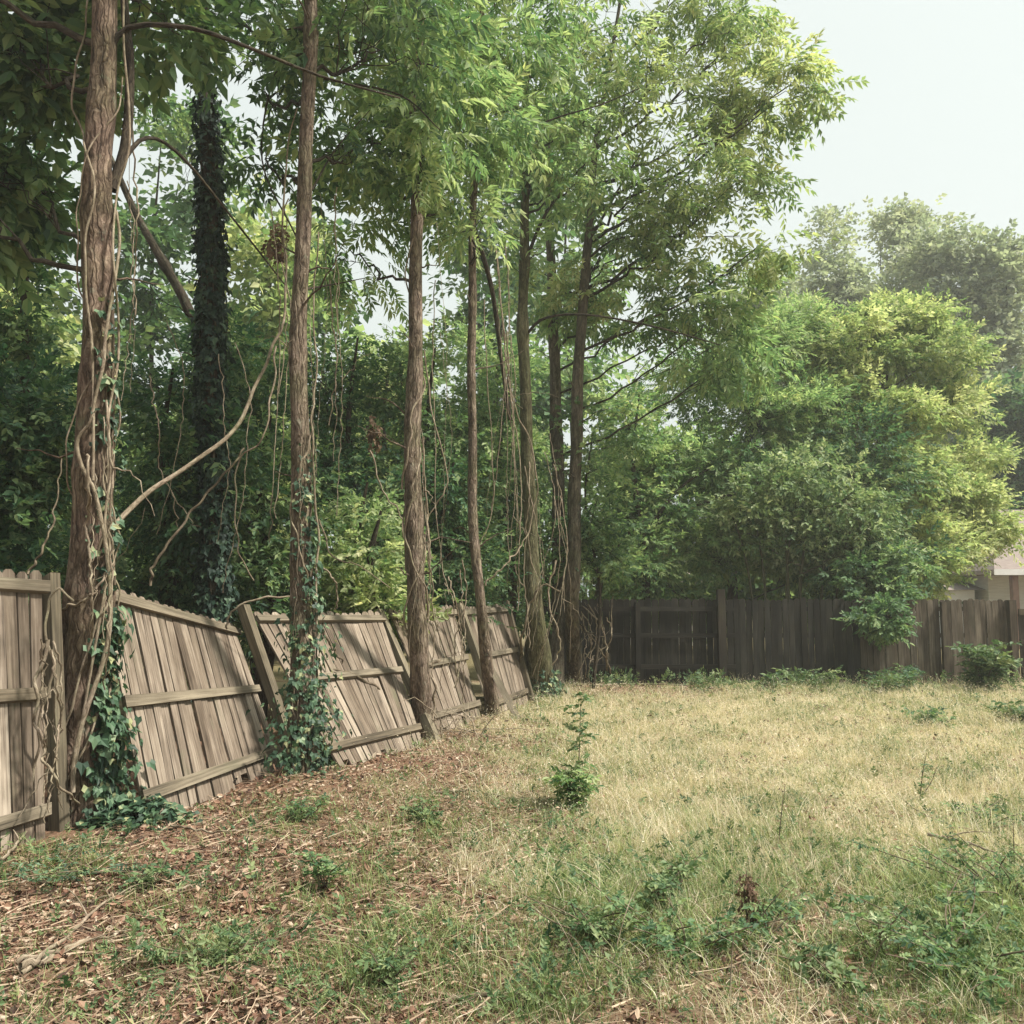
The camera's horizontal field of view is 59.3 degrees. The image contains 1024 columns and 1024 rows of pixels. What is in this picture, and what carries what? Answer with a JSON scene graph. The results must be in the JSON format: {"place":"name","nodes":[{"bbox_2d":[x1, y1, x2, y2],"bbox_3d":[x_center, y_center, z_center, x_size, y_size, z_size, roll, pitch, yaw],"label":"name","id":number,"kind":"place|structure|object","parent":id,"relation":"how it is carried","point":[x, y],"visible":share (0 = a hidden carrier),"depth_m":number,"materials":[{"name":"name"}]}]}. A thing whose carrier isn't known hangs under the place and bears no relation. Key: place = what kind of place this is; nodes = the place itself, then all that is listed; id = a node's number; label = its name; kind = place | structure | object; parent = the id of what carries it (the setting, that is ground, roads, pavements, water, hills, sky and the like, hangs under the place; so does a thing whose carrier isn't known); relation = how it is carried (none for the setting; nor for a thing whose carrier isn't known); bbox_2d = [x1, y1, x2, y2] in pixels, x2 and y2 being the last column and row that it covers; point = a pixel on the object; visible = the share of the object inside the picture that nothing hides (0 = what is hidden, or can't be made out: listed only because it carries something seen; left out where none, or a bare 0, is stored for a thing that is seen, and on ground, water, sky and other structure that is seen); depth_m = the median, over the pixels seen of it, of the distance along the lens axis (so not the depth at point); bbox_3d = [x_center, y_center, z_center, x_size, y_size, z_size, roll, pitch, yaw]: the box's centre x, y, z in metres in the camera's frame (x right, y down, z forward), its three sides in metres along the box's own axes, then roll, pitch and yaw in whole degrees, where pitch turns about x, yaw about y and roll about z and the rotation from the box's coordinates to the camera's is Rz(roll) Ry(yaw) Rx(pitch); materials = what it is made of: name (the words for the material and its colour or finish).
{"place":"outdoors","nodes":[
{"label":"outdoors","id":0,"kind":"place"},
{"bbox_2d":[0,608,1023,1023],"bbox_3d":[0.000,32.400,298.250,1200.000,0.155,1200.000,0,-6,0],"label":"ground","id":1,"kind":"structure","parent":0,"point":[478,692],"depth_m":5.62,"materials":[{"name":"beige plant"}]},
{"bbox_2d":[0,569,69,851],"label":"fence panel","id":2,"kind":"object","parent":1,"relation":"on","point":[20,617],"visible":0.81,"depth_m":6.33,"materials":[{"name":"brown wood"}]},
{"bbox_2d":[18,639,64,823],"bbox_3d":[-3.147,1.475,6.074,0.254,1.236,0.421,2,-6,-21],"label":"vine tangle","id":3,"kind":"object","parent":2,"relation":"attached to","point":[56,739],"visible":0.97,"depth_m":6.08,"materials":[{"name":"brown plant"}]},
{"bbox_2d":[0,110,128,632],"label":"understory tree","id":4,"kind":"object","parent":1,"relation":"on","point":[16,330],"visible":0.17,"depth_m":12.73,"materials":[{"name":"green plant"}]},
{"bbox_2d":[0,269,135,571],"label":"background tree","id":5,"kind":"object","parent":1,"relation":"on","point":[67,337],"visible":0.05,"depth_m":24.76,"materials":[{"name":"green plant"}]},
{"bbox_2d":[0,343,137,641],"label":"understory tree","id":6,"kind":"object","parent":1,"relation":"on","point":[24,474],"visible":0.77,"depth_m":9.66,"materials":[{"name":"green plant"}]},
{"bbox_2d":[0,835,156,890],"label":"weed plant","id":7,"kind":"object","parent":1,"relation":"on","point":[73,876],"visible":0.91,"depth_m":5.21,"materials":[{"name":"green plant"}]},
{"bbox_2d":[92,840,209,888],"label":"weed plant","id":8,"kind":"object","parent":1,"relation":"on","point":[142,879],"visible":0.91,"depth_m":5.15,"materials":[{"name":"green plant"}]},
{"bbox_2d":[48,88,262,653],"bbox_3d":[-10.567,-4.261,26.660,6.064,17.460,5.143,0,-6,0],"label":"background tree","id":9,"kind":"object","parent":1,"relation":"on","point":[149,312],"visible":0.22,"depth_m":26.52,"materials":[{"name":"green plant"}]},
{"bbox_2d":[72,1,258,702],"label":"leaning tree","id":10,"kind":"object","parent":1,"relation":"on","point":[165,265],"visible":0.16,"depth_m":15.59,"materials":[{"name":"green plant"}]},
{"bbox_2d":[54,340,312,690],"bbox_3d":[-4.306,0.318,11.349,3.292,5.214,3.084,0,-6,0],"label":"understory tree","id":11,"kind":"object","parent":1,"relation":"on","point":[173,585],"visible":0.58,"depth_m":11.26,"materials":[{"name":"green plant"}]},
{"bbox_2d":[0,0,399,827],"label":"tree","id":12,"kind":"object","parent":1,"relation":"on","point":[40,42],"visible":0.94,"depth_m":8.34,"materials":[{"name":"brown plant"}]},
{"bbox_2d":[71,0,95,480],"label":"vine","id":13,"kind":"object","parent":12,"relation":"attached to","point":[86,296],"visible":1,"depth_m":7.02,"materials":[{"name":"brown plant"}]},
{"bbox_2d":[70,210,120,792],"bbox_3d":[-3.152,-0.195,6.812,0.266,4.479,0.259,5,-8,-40],"label":"vine","id":14,"kind":"object","parent":12,"relation":"attached to","point":[94,686],"visible":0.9,"depth_m":6.74,"materials":[{"name":"brown plant"}]},
{"bbox_2d":[68,0,130,799],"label":"vine","id":15,"kind":"object","parent":12,"relation":"attached to","point":[116,373],"visible":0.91,"depth_m":7.04,"materials":[{"name":"brown plant"}]},
{"bbox_2d":[85,297,126,595],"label":"ivy","id":16,"kind":"object","parent":12,"relation":"attached to","point":[110,382],"visible":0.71,"depth_m":6.90,"materials":[{"name":"green plant"}]},
{"bbox_2d":[83,400,154,689],"bbox_3d":[-2.758,0.195,6.169,0.604,2.060,0.287,-4,-7,32],"label":"vine tangle","id":17,"kind":"object","parent":12,"relation":"attached to","point":[87,489],"visible":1,"depth_m":6.26,"materials":[{"name":"brown plant"}]},
{"bbox_2d":[70,605,203,832],"bbox_3d":[-2.840,1.542,6.799,1.178,1.670,0.765,-1,-6,14],"label":"ivy","id":18,"kind":"object","parent":12,"relation":"attached to","point":[117,805],"visible":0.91,"depth_m":6.66,"materials":[{"name":"green plant"}]},
{"bbox_2d":[114,587,286,817],"bbox_3d":[-2.695,1.618,8.161,1.013,1.877,2.683,-1,-6,8],"label":"fence panel","id":19,"kind":"object","parent":1,"relation":"on","point":[175,637],"visible":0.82,"depth_m":7.84,"materials":[{"name":"brown wood"}]},
{"bbox_2d":[155,7,248,740],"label":"ivy covered tree","id":20,"kind":"object","parent":1,"relation":"on","point":[205,170],"visible":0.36,"depth_m":11.32,"materials":[{"name":"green plant"}]},
{"bbox_2d":[182,73,247,701],"bbox_3d":[-3.737,-1.706,11.253,0.871,8.120,0.787,-4,-7,32],"label":"ivy","id":21,"kind":"object","parent":20,"relation":"attached to","point":[227,596],"visible":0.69,"depth_m":11.12,"materials":[{"name":"green plant"}]},
{"bbox_2d":[113,293,315,657],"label":"understory tree","id":22,"kind":"object","parent":1,"relation":"on","point":[235,374],"visible":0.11,"depth_m":14.68,"materials":[{"name":"green plant"}]},
{"bbox_2d":[122,905,340,990],"bbox_3d":[-1.383,1.967,4.072,0.720,0.210,1.051,-3,-7,28],"label":"weed plant","id":23,"kind":"object","parent":1,"relation":"on","point":[235,947],"visible":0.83,"depth_m":4.07,"materials":[{"name":"green plant"}]},
{"bbox_2d":[183,171,353,626],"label":"background tree","id":24,"kind":"object","parent":1,"relation":"on","point":[263,278],"visible":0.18,"depth_m":24.99,"materials":[{"name":"green plant"}]},
{"bbox_2d":[178,398,364,721],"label":"understory tree","id":25,"kind":"object","parent":1,"relation":"on","point":[267,553],"visible":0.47,"depth_m":12.28,"materials":[{"name":"green plant"}]},
{"bbox_2d":[182,206,384,632],"bbox_3d":[-7.120,-3.047,30.126,7.696,15.760,6.827,0,-6,0],"label":"background tree","id":26,"kind":"object","parent":1,"relation":"on","point":[319,318],"visible":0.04,"depth_m":30.95,"materials":[{"name":"green plant"}]},
{"bbox_2d":[294,849,350,893],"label":"weed plant","id":27,"kind":"object","parent":1,"relation":"on","point":[324,860],"visible":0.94,"depth_m":5.07,"materials":[{"name":"green plant"}]},
{"bbox_2d":[140,0,512,772],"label":"tree","id":28,"kind":"object","parent":1,"relation":"on","point":[300,40],"visible":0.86,"depth_m":9.88,"materials":[{"name":"green plant"}]},
{"bbox_2d":[149,323,251,584],"bbox_3d":[-3.260,-0.580,9.321,1.183,2.827,0.288,0,-6,0],"label":"vine tangle","id":29,"kind":"object","parent":28,"relation":"hanging from","point":[179,440],"visible":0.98,"depth_m":9.29,"materials":[{"name":"brown plant"}]},
{"bbox_2d":[116,108,297,525],"bbox_3d":[-2.839,-2.064,8.585,0.180,4.586,1.843,-4,-7,34],"label":"vine","id":30,"kind":"object","parent":28,"relation":"hanging from","point":[132,506],"visible":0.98,"depth_m":8.72,"materials":[{"name":"brown plant"}]},
{"bbox_2d":[245,597,353,782],"bbox_3d":[-2.038,1.703,8.765,1.145,1.758,2.062,0,-6,0],"label":"ivy","id":31,"kind":"object","parent":28,"relation":"attached to","point":[320,757],"visible":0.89,"depth_m":8.27,"materials":[{"name":"green plant"}]},
{"bbox_2d":[282,443,325,604],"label":"ivy","id":32,"kind":"object","parent":28,"relation":"attached to","point":[307,499],"visible":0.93,"depth_m":8.69,"materials":[{"name":"green plant"}]},
{"bbox_2d":[310,232,319,637],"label":"vine","id":33,"kind":"object","parent":28,"relation":"attached to","point":[317,556],"visible":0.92,"depth_m":8.79,"materials":[{"name":"brown plant"}]},
{"bbox_2d":[253,609,440,766],"bbox_3d":[-1.683,1.968,10.341,1.703,1.704,2.898,-3,-7,27],"label":"fence panel","id":34,"kind":"object","parent":1,"relation":"on","point":[365,705],"visible":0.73,"depth_m":10.27,"materials":[{"name":"brown wood"}]},
{"bbox_2d":[235,328,462,700],"bbox_3d":[-2.804,-0.040,15.456,4.021,6.765,3.747,0,-6,0],"label":"understory tree","id":35,"kind":"object","parent":1,"relation":"on","point":[350,457],"visible":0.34,"depth_m":15.67,"materials":[{"name":"green plant"}]},
{"bbox_2d":[275,477,441,667],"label":"understory tree","id":36,"kind":"object","parent":1,"relation":"on","point":[366,528],"visible":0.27,"depth_m":13.13,"materials":[{"name":"green plant"}]},
{"bbox_2d":[287,503,466,697],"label":"understory tree","id":37,"kind":"object","parent":1,"relation":"on","point":[369,580],"visible":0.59,"depth_m":12.34,"materials":[{"name":"green plant"}]},
{"bbox_2d":[314,340,457,556],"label":"understory tree","id":38,"kind":"object","parent":1,"relation":"on","point":[390,467],"visible":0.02,"depth_m":20.43,"materials":[{"name":"green plant"}]},
{"bbox_2d":[347,928,432,988],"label":"weed plant","id":39,"kind":"object","parent":1,"relation":"on","point":[383,966],"visible":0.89,"depth_m":3.78,"materials":[{"name":"green plant"}]},
{"bbox_2d":[316,313,494,650],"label":"background tree","id":40,"kind":"object","parent":1,"relation":"on","point":[358,328],"visible":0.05,"depth_m":27.38,"materials":[{"name":"green plant"}]},
{"bbox_2d":[268,0,552,739],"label":"tree","id":41,"kind":"object","parent":1,"relation":"on","point":[429,166],"visible":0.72,"depth_m":11.44,"materials":[{"name":"green plant"}]},
{"bbox_2d":[408,428,437,676],"bbox_3d":[-1.011,0.444,10.362,0.334,2.893,0.339,0,-6,0],"label":"vine tangle","id":42,"kind":"object","parent":41,"relation":"attached to","point":[426,512],"visible":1,"depth_m":10.36,"materials":[{"name":"brown plant"}]},
{"bbox_2d":[326,299,522,646],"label":"understory tree","id":43,"kind":"object","parent":1,"relation":"on","point":[393,410],"visible":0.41,"depth_m":15.99,"materials":[{"name":"green plant"}]},
{"bbox_2d":[388,603,500,733],"bbox_3d":[-0.903,2.156,12.640,1.107,1.768,2.568,-2,-6,23],"label":"fence panel","id":44,"kind":"object","parent":1,"relation":"on","point":[449,696],"visible":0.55,"depth_m":12.59,"materials":[{"name":"brown wood"}]},
{"bbox_2d":[361,445,553,691],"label":"understory tree","id":45,"kind":"object","parent":1,"relation":"on","point":[451,545],"visible":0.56,"depth_m":15.04,"materials":[{"name":"green plant"}]},
{"bbox_2d":[465,600,534,715],"bbox_3d":[-0.261,2.322,14.554,0.909,1.806,2.968,-2,-6,18],"label":"fence panel","id":46,"kind":"object","parent":1,"relation":"on","point":[511,669],"visible":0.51,"depth_m":14.98,"materials":[{"name":"brown wood"}]},
{"bbox_2d":[423,359,591,639],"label":"understory tree","id":47,"kind":"object","parent":1,"relation":"on","point":[513,600],"visible":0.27,"depth_m":17.42,"materials":[{"name":"green plant"}]},
{"bbox_2d":[422,123,593,624],"bbox_3d":[-0.263,-4.378,32.075,6.314,18.807,6.189,0,-6,0],"label":"background tree","id":48,"kind":"object","parent":1,"relation":"on","point":[544,390],"visible":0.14,"depth_m":31.53,"materials":[{"name":"green plant"}]},
{"bbox_2d":[425,291,595,657],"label":"understory tree","id":49,"kind":"object","parent":1,"relation":"on","point":[491,358],"visible":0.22,"depth_m":20.19,"materials":[{"name":"green plant"}]},
{"bbox_2d":[0,681,1023,1023],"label":"green grass","id":50,"kind":"structure","parent":1,"relation":"on","point":[596,899],"depth_m":4.73,"materials":[{"name":"green plant"}]},
{"bbox_2d":[0,682,1023,1023],"bbox_3d":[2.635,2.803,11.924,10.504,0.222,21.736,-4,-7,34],"label":"leaf litter","id":51,"kind":"object","parent":1,"relation":"on","point":[206,914],"visible":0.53,"depth_m":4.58,"materials":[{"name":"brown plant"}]},
{"bbox_2d":[0,677,1023,1023],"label":"ground weeds","id":52,"kind":"object","parent":1,"relation":"on","point":[514,942],"visible":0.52,"depth_m":4.87,"materials":[{"name":"green plant"}]},
{"bbox_2d":[0,794,1023,1023],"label":"long grass","id":53,"kind":"structure","parent":1,"relation":"on","point":[707,873],"depth_m":4.58,"materials":[{"name":"green plant"}]},
{"bbox_2d":[0,802,1023,1023],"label":"yard weeds","id":54,"kind":"object","parent":1,"relation":"on","point":[226,940],"visible":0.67,"depth_m":4.31,"materials":[{"name":"green plant"}]},
{"bbox_2d":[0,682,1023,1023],"bbox_3d":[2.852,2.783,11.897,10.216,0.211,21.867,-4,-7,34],"label":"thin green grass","id":55,"kind":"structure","parent":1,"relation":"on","point":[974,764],"depth_m":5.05,"materials":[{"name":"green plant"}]},
{"bbox_2d":[387,0,639,715],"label":"tree","id":56,"kind":"object","parent":1,"relation":"on","point":[545,53],"visible":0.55,"depth_m":13.06,"materials":[{"name":"plant"}]},
{"bbox_2d":[485,245,556,610],"bbox_3d":[0.158,-1.359,13.645,1.114,5.686,0.387,0,-6,0],"label":"vine tangle","id":57,"kind":"object","parent":56,"relation":"hanging from","point":[509,389],"visible":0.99,"depth_m":13.57,"materials":[{"name":"brown plant"}]},
{"bbox_2d":[491,92,643,626],"bbox_3d":[1.799,-5.344,34.173,6.753,21.160,6.877,-2,-6,22],"label":"background tree","id":58,"kind":"object","parent":1,"relation":"on","point":[590,368],"visible":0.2,"depth_m":33.29,"materials":[{"name":"green plant"}]},
{"bbox_2d":[542,753,605,813],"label":"weed plant","id":59,"kind":"object","parent":1,"relation":"on","point":[564,778],"visible":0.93,"depth_m":7.09,"materials":[{"name":"green plant"}]},
{"bbox_2d":[437,0,719,695],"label":"tree","id":60,"kind":"object","parent":1,"relation":"on","point":[566,141],"visible":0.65,"depth_m":15.71,"materials":[{"name":"green plant"}]},
{"bbox_2d":[514,439,581,683],"bbox_3d":[0.590,0.726,14.618,1.088,4.085,0.386,-1,-6,7],"label":"vine tangle","id":61,"kind":"object","parent":60,"relation":"attached to","point":[529,498],"visible":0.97,"depth_m":14.60,"materials":[{"name":"brown plant"}]},
{"bbox_2d":[558,691,598,774],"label":"weed plant","id":62,"kind":"object","parent":1,"relation":"on","point":[577,765],"visible":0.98,"depth_m":7.24,"materials":[{"name":"green plant"}]},
{"bbox_2d":[517,864,646,946],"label":"weed plant","id":63,"kind":"object","parent":1,"relation":"on","point":[587,923],"visible":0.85,"depth_m":4.19,"materials":[{"name":"green plant"}]},
{"bbox_2d":[523,395,654,688],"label":"understory tree","id":64,"kind":"object","parent":1,"relation":"on","point":[591,543],"visible":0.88,"depth_m":16.61,"materials":[{"name":"green plant"}]},
{"bbox_2d":[564,375,696,631],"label":"background tree","id":65,"kind":"object","parent":1,"relation":"on","point":[619,417],"visible":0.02,"depth_m":32.28,"materials":[{"name":"green plant"}]},
{"bbox_2d":[565,365,702,618],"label":"understory tree","id":66,"kind":"object","parent":1,"relation":"on","point":[645,449],"visible":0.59,"depth_m":20.55,"materials":[{"name":"green plant"}]},
{"bbox_2d":[501,71,800,687],"bbox_3d":[2.620,-2.885,17.287,5.615,12.678,3.306,-3,-6,24],"label":"tree","id":67,"kind":"object","parent":1,"relation":"on","point":[687,319],"visible":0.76,"depth_m":16.90,"materials":[{"name":"green plant"}]},
{"bbox_2d":[625,848,705,914],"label":"weed plant","id":68,"kind":"object","parent":1,"relation":"on","point":[659,883],"visible":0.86,"depth_m":4.75,"materials":[{"name":"green plant"}]},
{"bbox_2d":[596,889,804,964],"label":"weed plant","id":69,"kind":"object","parent":1,"relation":"on","point":[667,938],"visible":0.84,"depth_m":4.09,"materials":[{"name":"green plant"}]},
{"bbox_2d":[533,0,869,684],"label":"tree","id":70,"kind":"object","parent":1,"relation":"on","point":[731,118],"visible":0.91,"depth_m":16.53,"materials":[{"name":"green plant"}]},
{"bbox_2d":[639,408,776,641],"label":"background tree","id":71,"kind":"object","parent":1,"relation":"on","point":[708,594],"visible":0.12,"depth_m":30.26,"materials":[{"name":"green plant"}]},
{"bbox_2d":[587,285,879,661],"bbox_3d":[5.285,-1.093,21.993,7.686,10.198,5.150,3,-7,-27],"label":"tree","id":72,"kind":"object","parent":1,"relation":"on","point":[774,415],"visible":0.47,"depth_m":21.54,"materials":[{"name":"green plant"}]},
{"bbox_2d":[724,888,815,941],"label":"weed plant","id":73,"kind":"object","parent":1,"relation":"on","point":[762,910],"visible":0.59,"depth_m":4.28,"materials":[{"name":"green plant"}]},
{"bbox_2d":[699,255,850,460],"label":"distant tree","id":74,"kind":"object","parent":1,"relation":"on","point":[792,285],"depth_m":48.76,"materials":[{"name":"green plant"}]},
{"bbox_2d":[543,589,1020,684],"bbox_3d":[5.424,2.607,18.442,9.737,2.034,0.315,0,-6,0],"label":"wooden fence","id":75,"kind":"object","parent":1,"relation":"on","point":[657,648],"visible":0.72,"depth_m":18.42,"materials":[{"name":"brown wood"}]},
{"bbox_2d":[564,664,1023,690],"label":"fence line weeds","id":76,"kind":"object","parent":1,"relation":"on","point":[729,682],"visible":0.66,"depth_m":17.29,"materials":[{"name":"green plant"}]},
{"bbox_2d":[684,424,934,663],"bbox_3d":[6.609,0.930,20.156,5.310,5.794,3.290,0,-6,0],"label":"shrub","id":77,"kind":"object","parent":1,"relation":"on","point":[768,511],"visible":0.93,"depth_m":19.94,"materials":[{"name":"green plant"}]},
{"bbox_2d":[705,424,917,643],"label":"background tree","id":78,"kind":"object","parent":1,"relation":"on","point":[778,596],"visible":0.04,"depth_m":28.79,"materials":[{"name":"green plant"}]},
{"bbox_2d":[751,938,874,994],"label":"weed plant","id":79,"kind":"object","parent":1,"relation":"on","point":[829,963],"visible":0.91,"depth_m":3.82,"materials":[{"name":"green plant"}]},
{"bbox_2d":[753,203,925,502],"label":"distant tree","id":80,"kind":"object","parent":1,"relation":"on","point":[840,289],"visible":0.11,"depth_m":53.34,"materials":[{"name":"green plant"}]},
{"bbox_2d":[765,384,971,648],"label":"background tree","id":81,"kind":"object","parent":1,"relation":"on","point":[850,447],"visible":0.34,"depth_m":20.94,"materials":[{"name":"green plant"}]},
{"bbox_2d":[804,536,951,663],"bbox_3d":[7.862,2.058,18.756,2.885,3.264,2.770,0,-6,0],"label":"overhanging bush","id":82,"kind":"object","parent":1,"relation":"on","point":[882,631],"visible":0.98,"depth_m":18.81,"materials":[{"name":"green plant"}]},
{"bbox_2d":[757,283,1023,650],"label":"tree","id":83,"kind":"object","parent":1,"relation":"on","point":[875,348],"visible":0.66,"depth_m":22.71,"materials":[{"name":"green plant"}]},
{"bbox_2d":[840,192,956,498],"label":"distant tree","id":84,"kind":"object","parent":1,"relation":"on","point":[893,221],"visible":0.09,"depth_m":56.25,"materials":[{"name":"green plant"}]},
{"bbox_2d":[833,868,1023,998],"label":"weed plant","id":85,"kind":"object","parent":1,"relation":"on","point":[923,944],"visible":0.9,"depth_m":4.01,"materials":[{"name":"green plant"}]},
{"bbox_2d":[874,212,994,510],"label":"distant tree","id":86,"kind":"object","parent":1,"relation":"on","point":[932,251],"visible":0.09,"depth_m":50.15,"materials":[{"name":"green plant"}]},
{"bbox_2d":[848,831,1023,902],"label":"weed plant","id":87,"kind":"object","parent":1,"relation":"on","point":[1010,877],"visible":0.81,"depth_m":4.95,"materials":[{"name":"green plant"}]},
{"bbox_2d":[935,218,1023,509],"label":"distant tree","id":88,"kind":"object","parent":1,"relation":"on","point":[1000,266],"visible":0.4,"depth_m":47.95,"materials":[{"name":"green plant"}]},
{"bbox_2d":[945,639,1022,691],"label":"shrub","id":89,"kind":"object","parent":1,"relation":"on","point":[989,665],"visible":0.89,"depth_m":16.87,"materials":[{"name":"green plant"}]},
{"bbox_2d":[947,364,1023,513],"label":"distant tree","id":90,"kind":"object","parent":1,"relation":"on","point":[1011,401],"visible":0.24,"depth_m":39.64,"materials":[{"name":"green plant"}]},
{"bbox_2d":[952,510,1023,648],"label":"house","id":91,"kind":"structure","parent":1,"relation":"on","point":[1006,582],"depth_m":34.44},
{"bbox_2d":[6,0,1023,602],"label":"sky","id":92,"kind":"structure","parent":0,"point":[940,110],"materials":[{"name":"white"}]},
{"bbox_2d":[275,677,1023,1023],"bbox_3d":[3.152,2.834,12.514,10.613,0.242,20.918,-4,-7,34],"label":"dry grass","id":93,"kind":"structure","parent":0,"point":[795,784],"depth_m":7.04,"materials":[{"name":"beige plant"}]},
{"bbox_2d":[313,672,1023,911],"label":"seed grass","id":94,"kind":"structure","parent":0,"point":[767,707],"depth_m":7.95,"materials":[{"name":"beige plant"}]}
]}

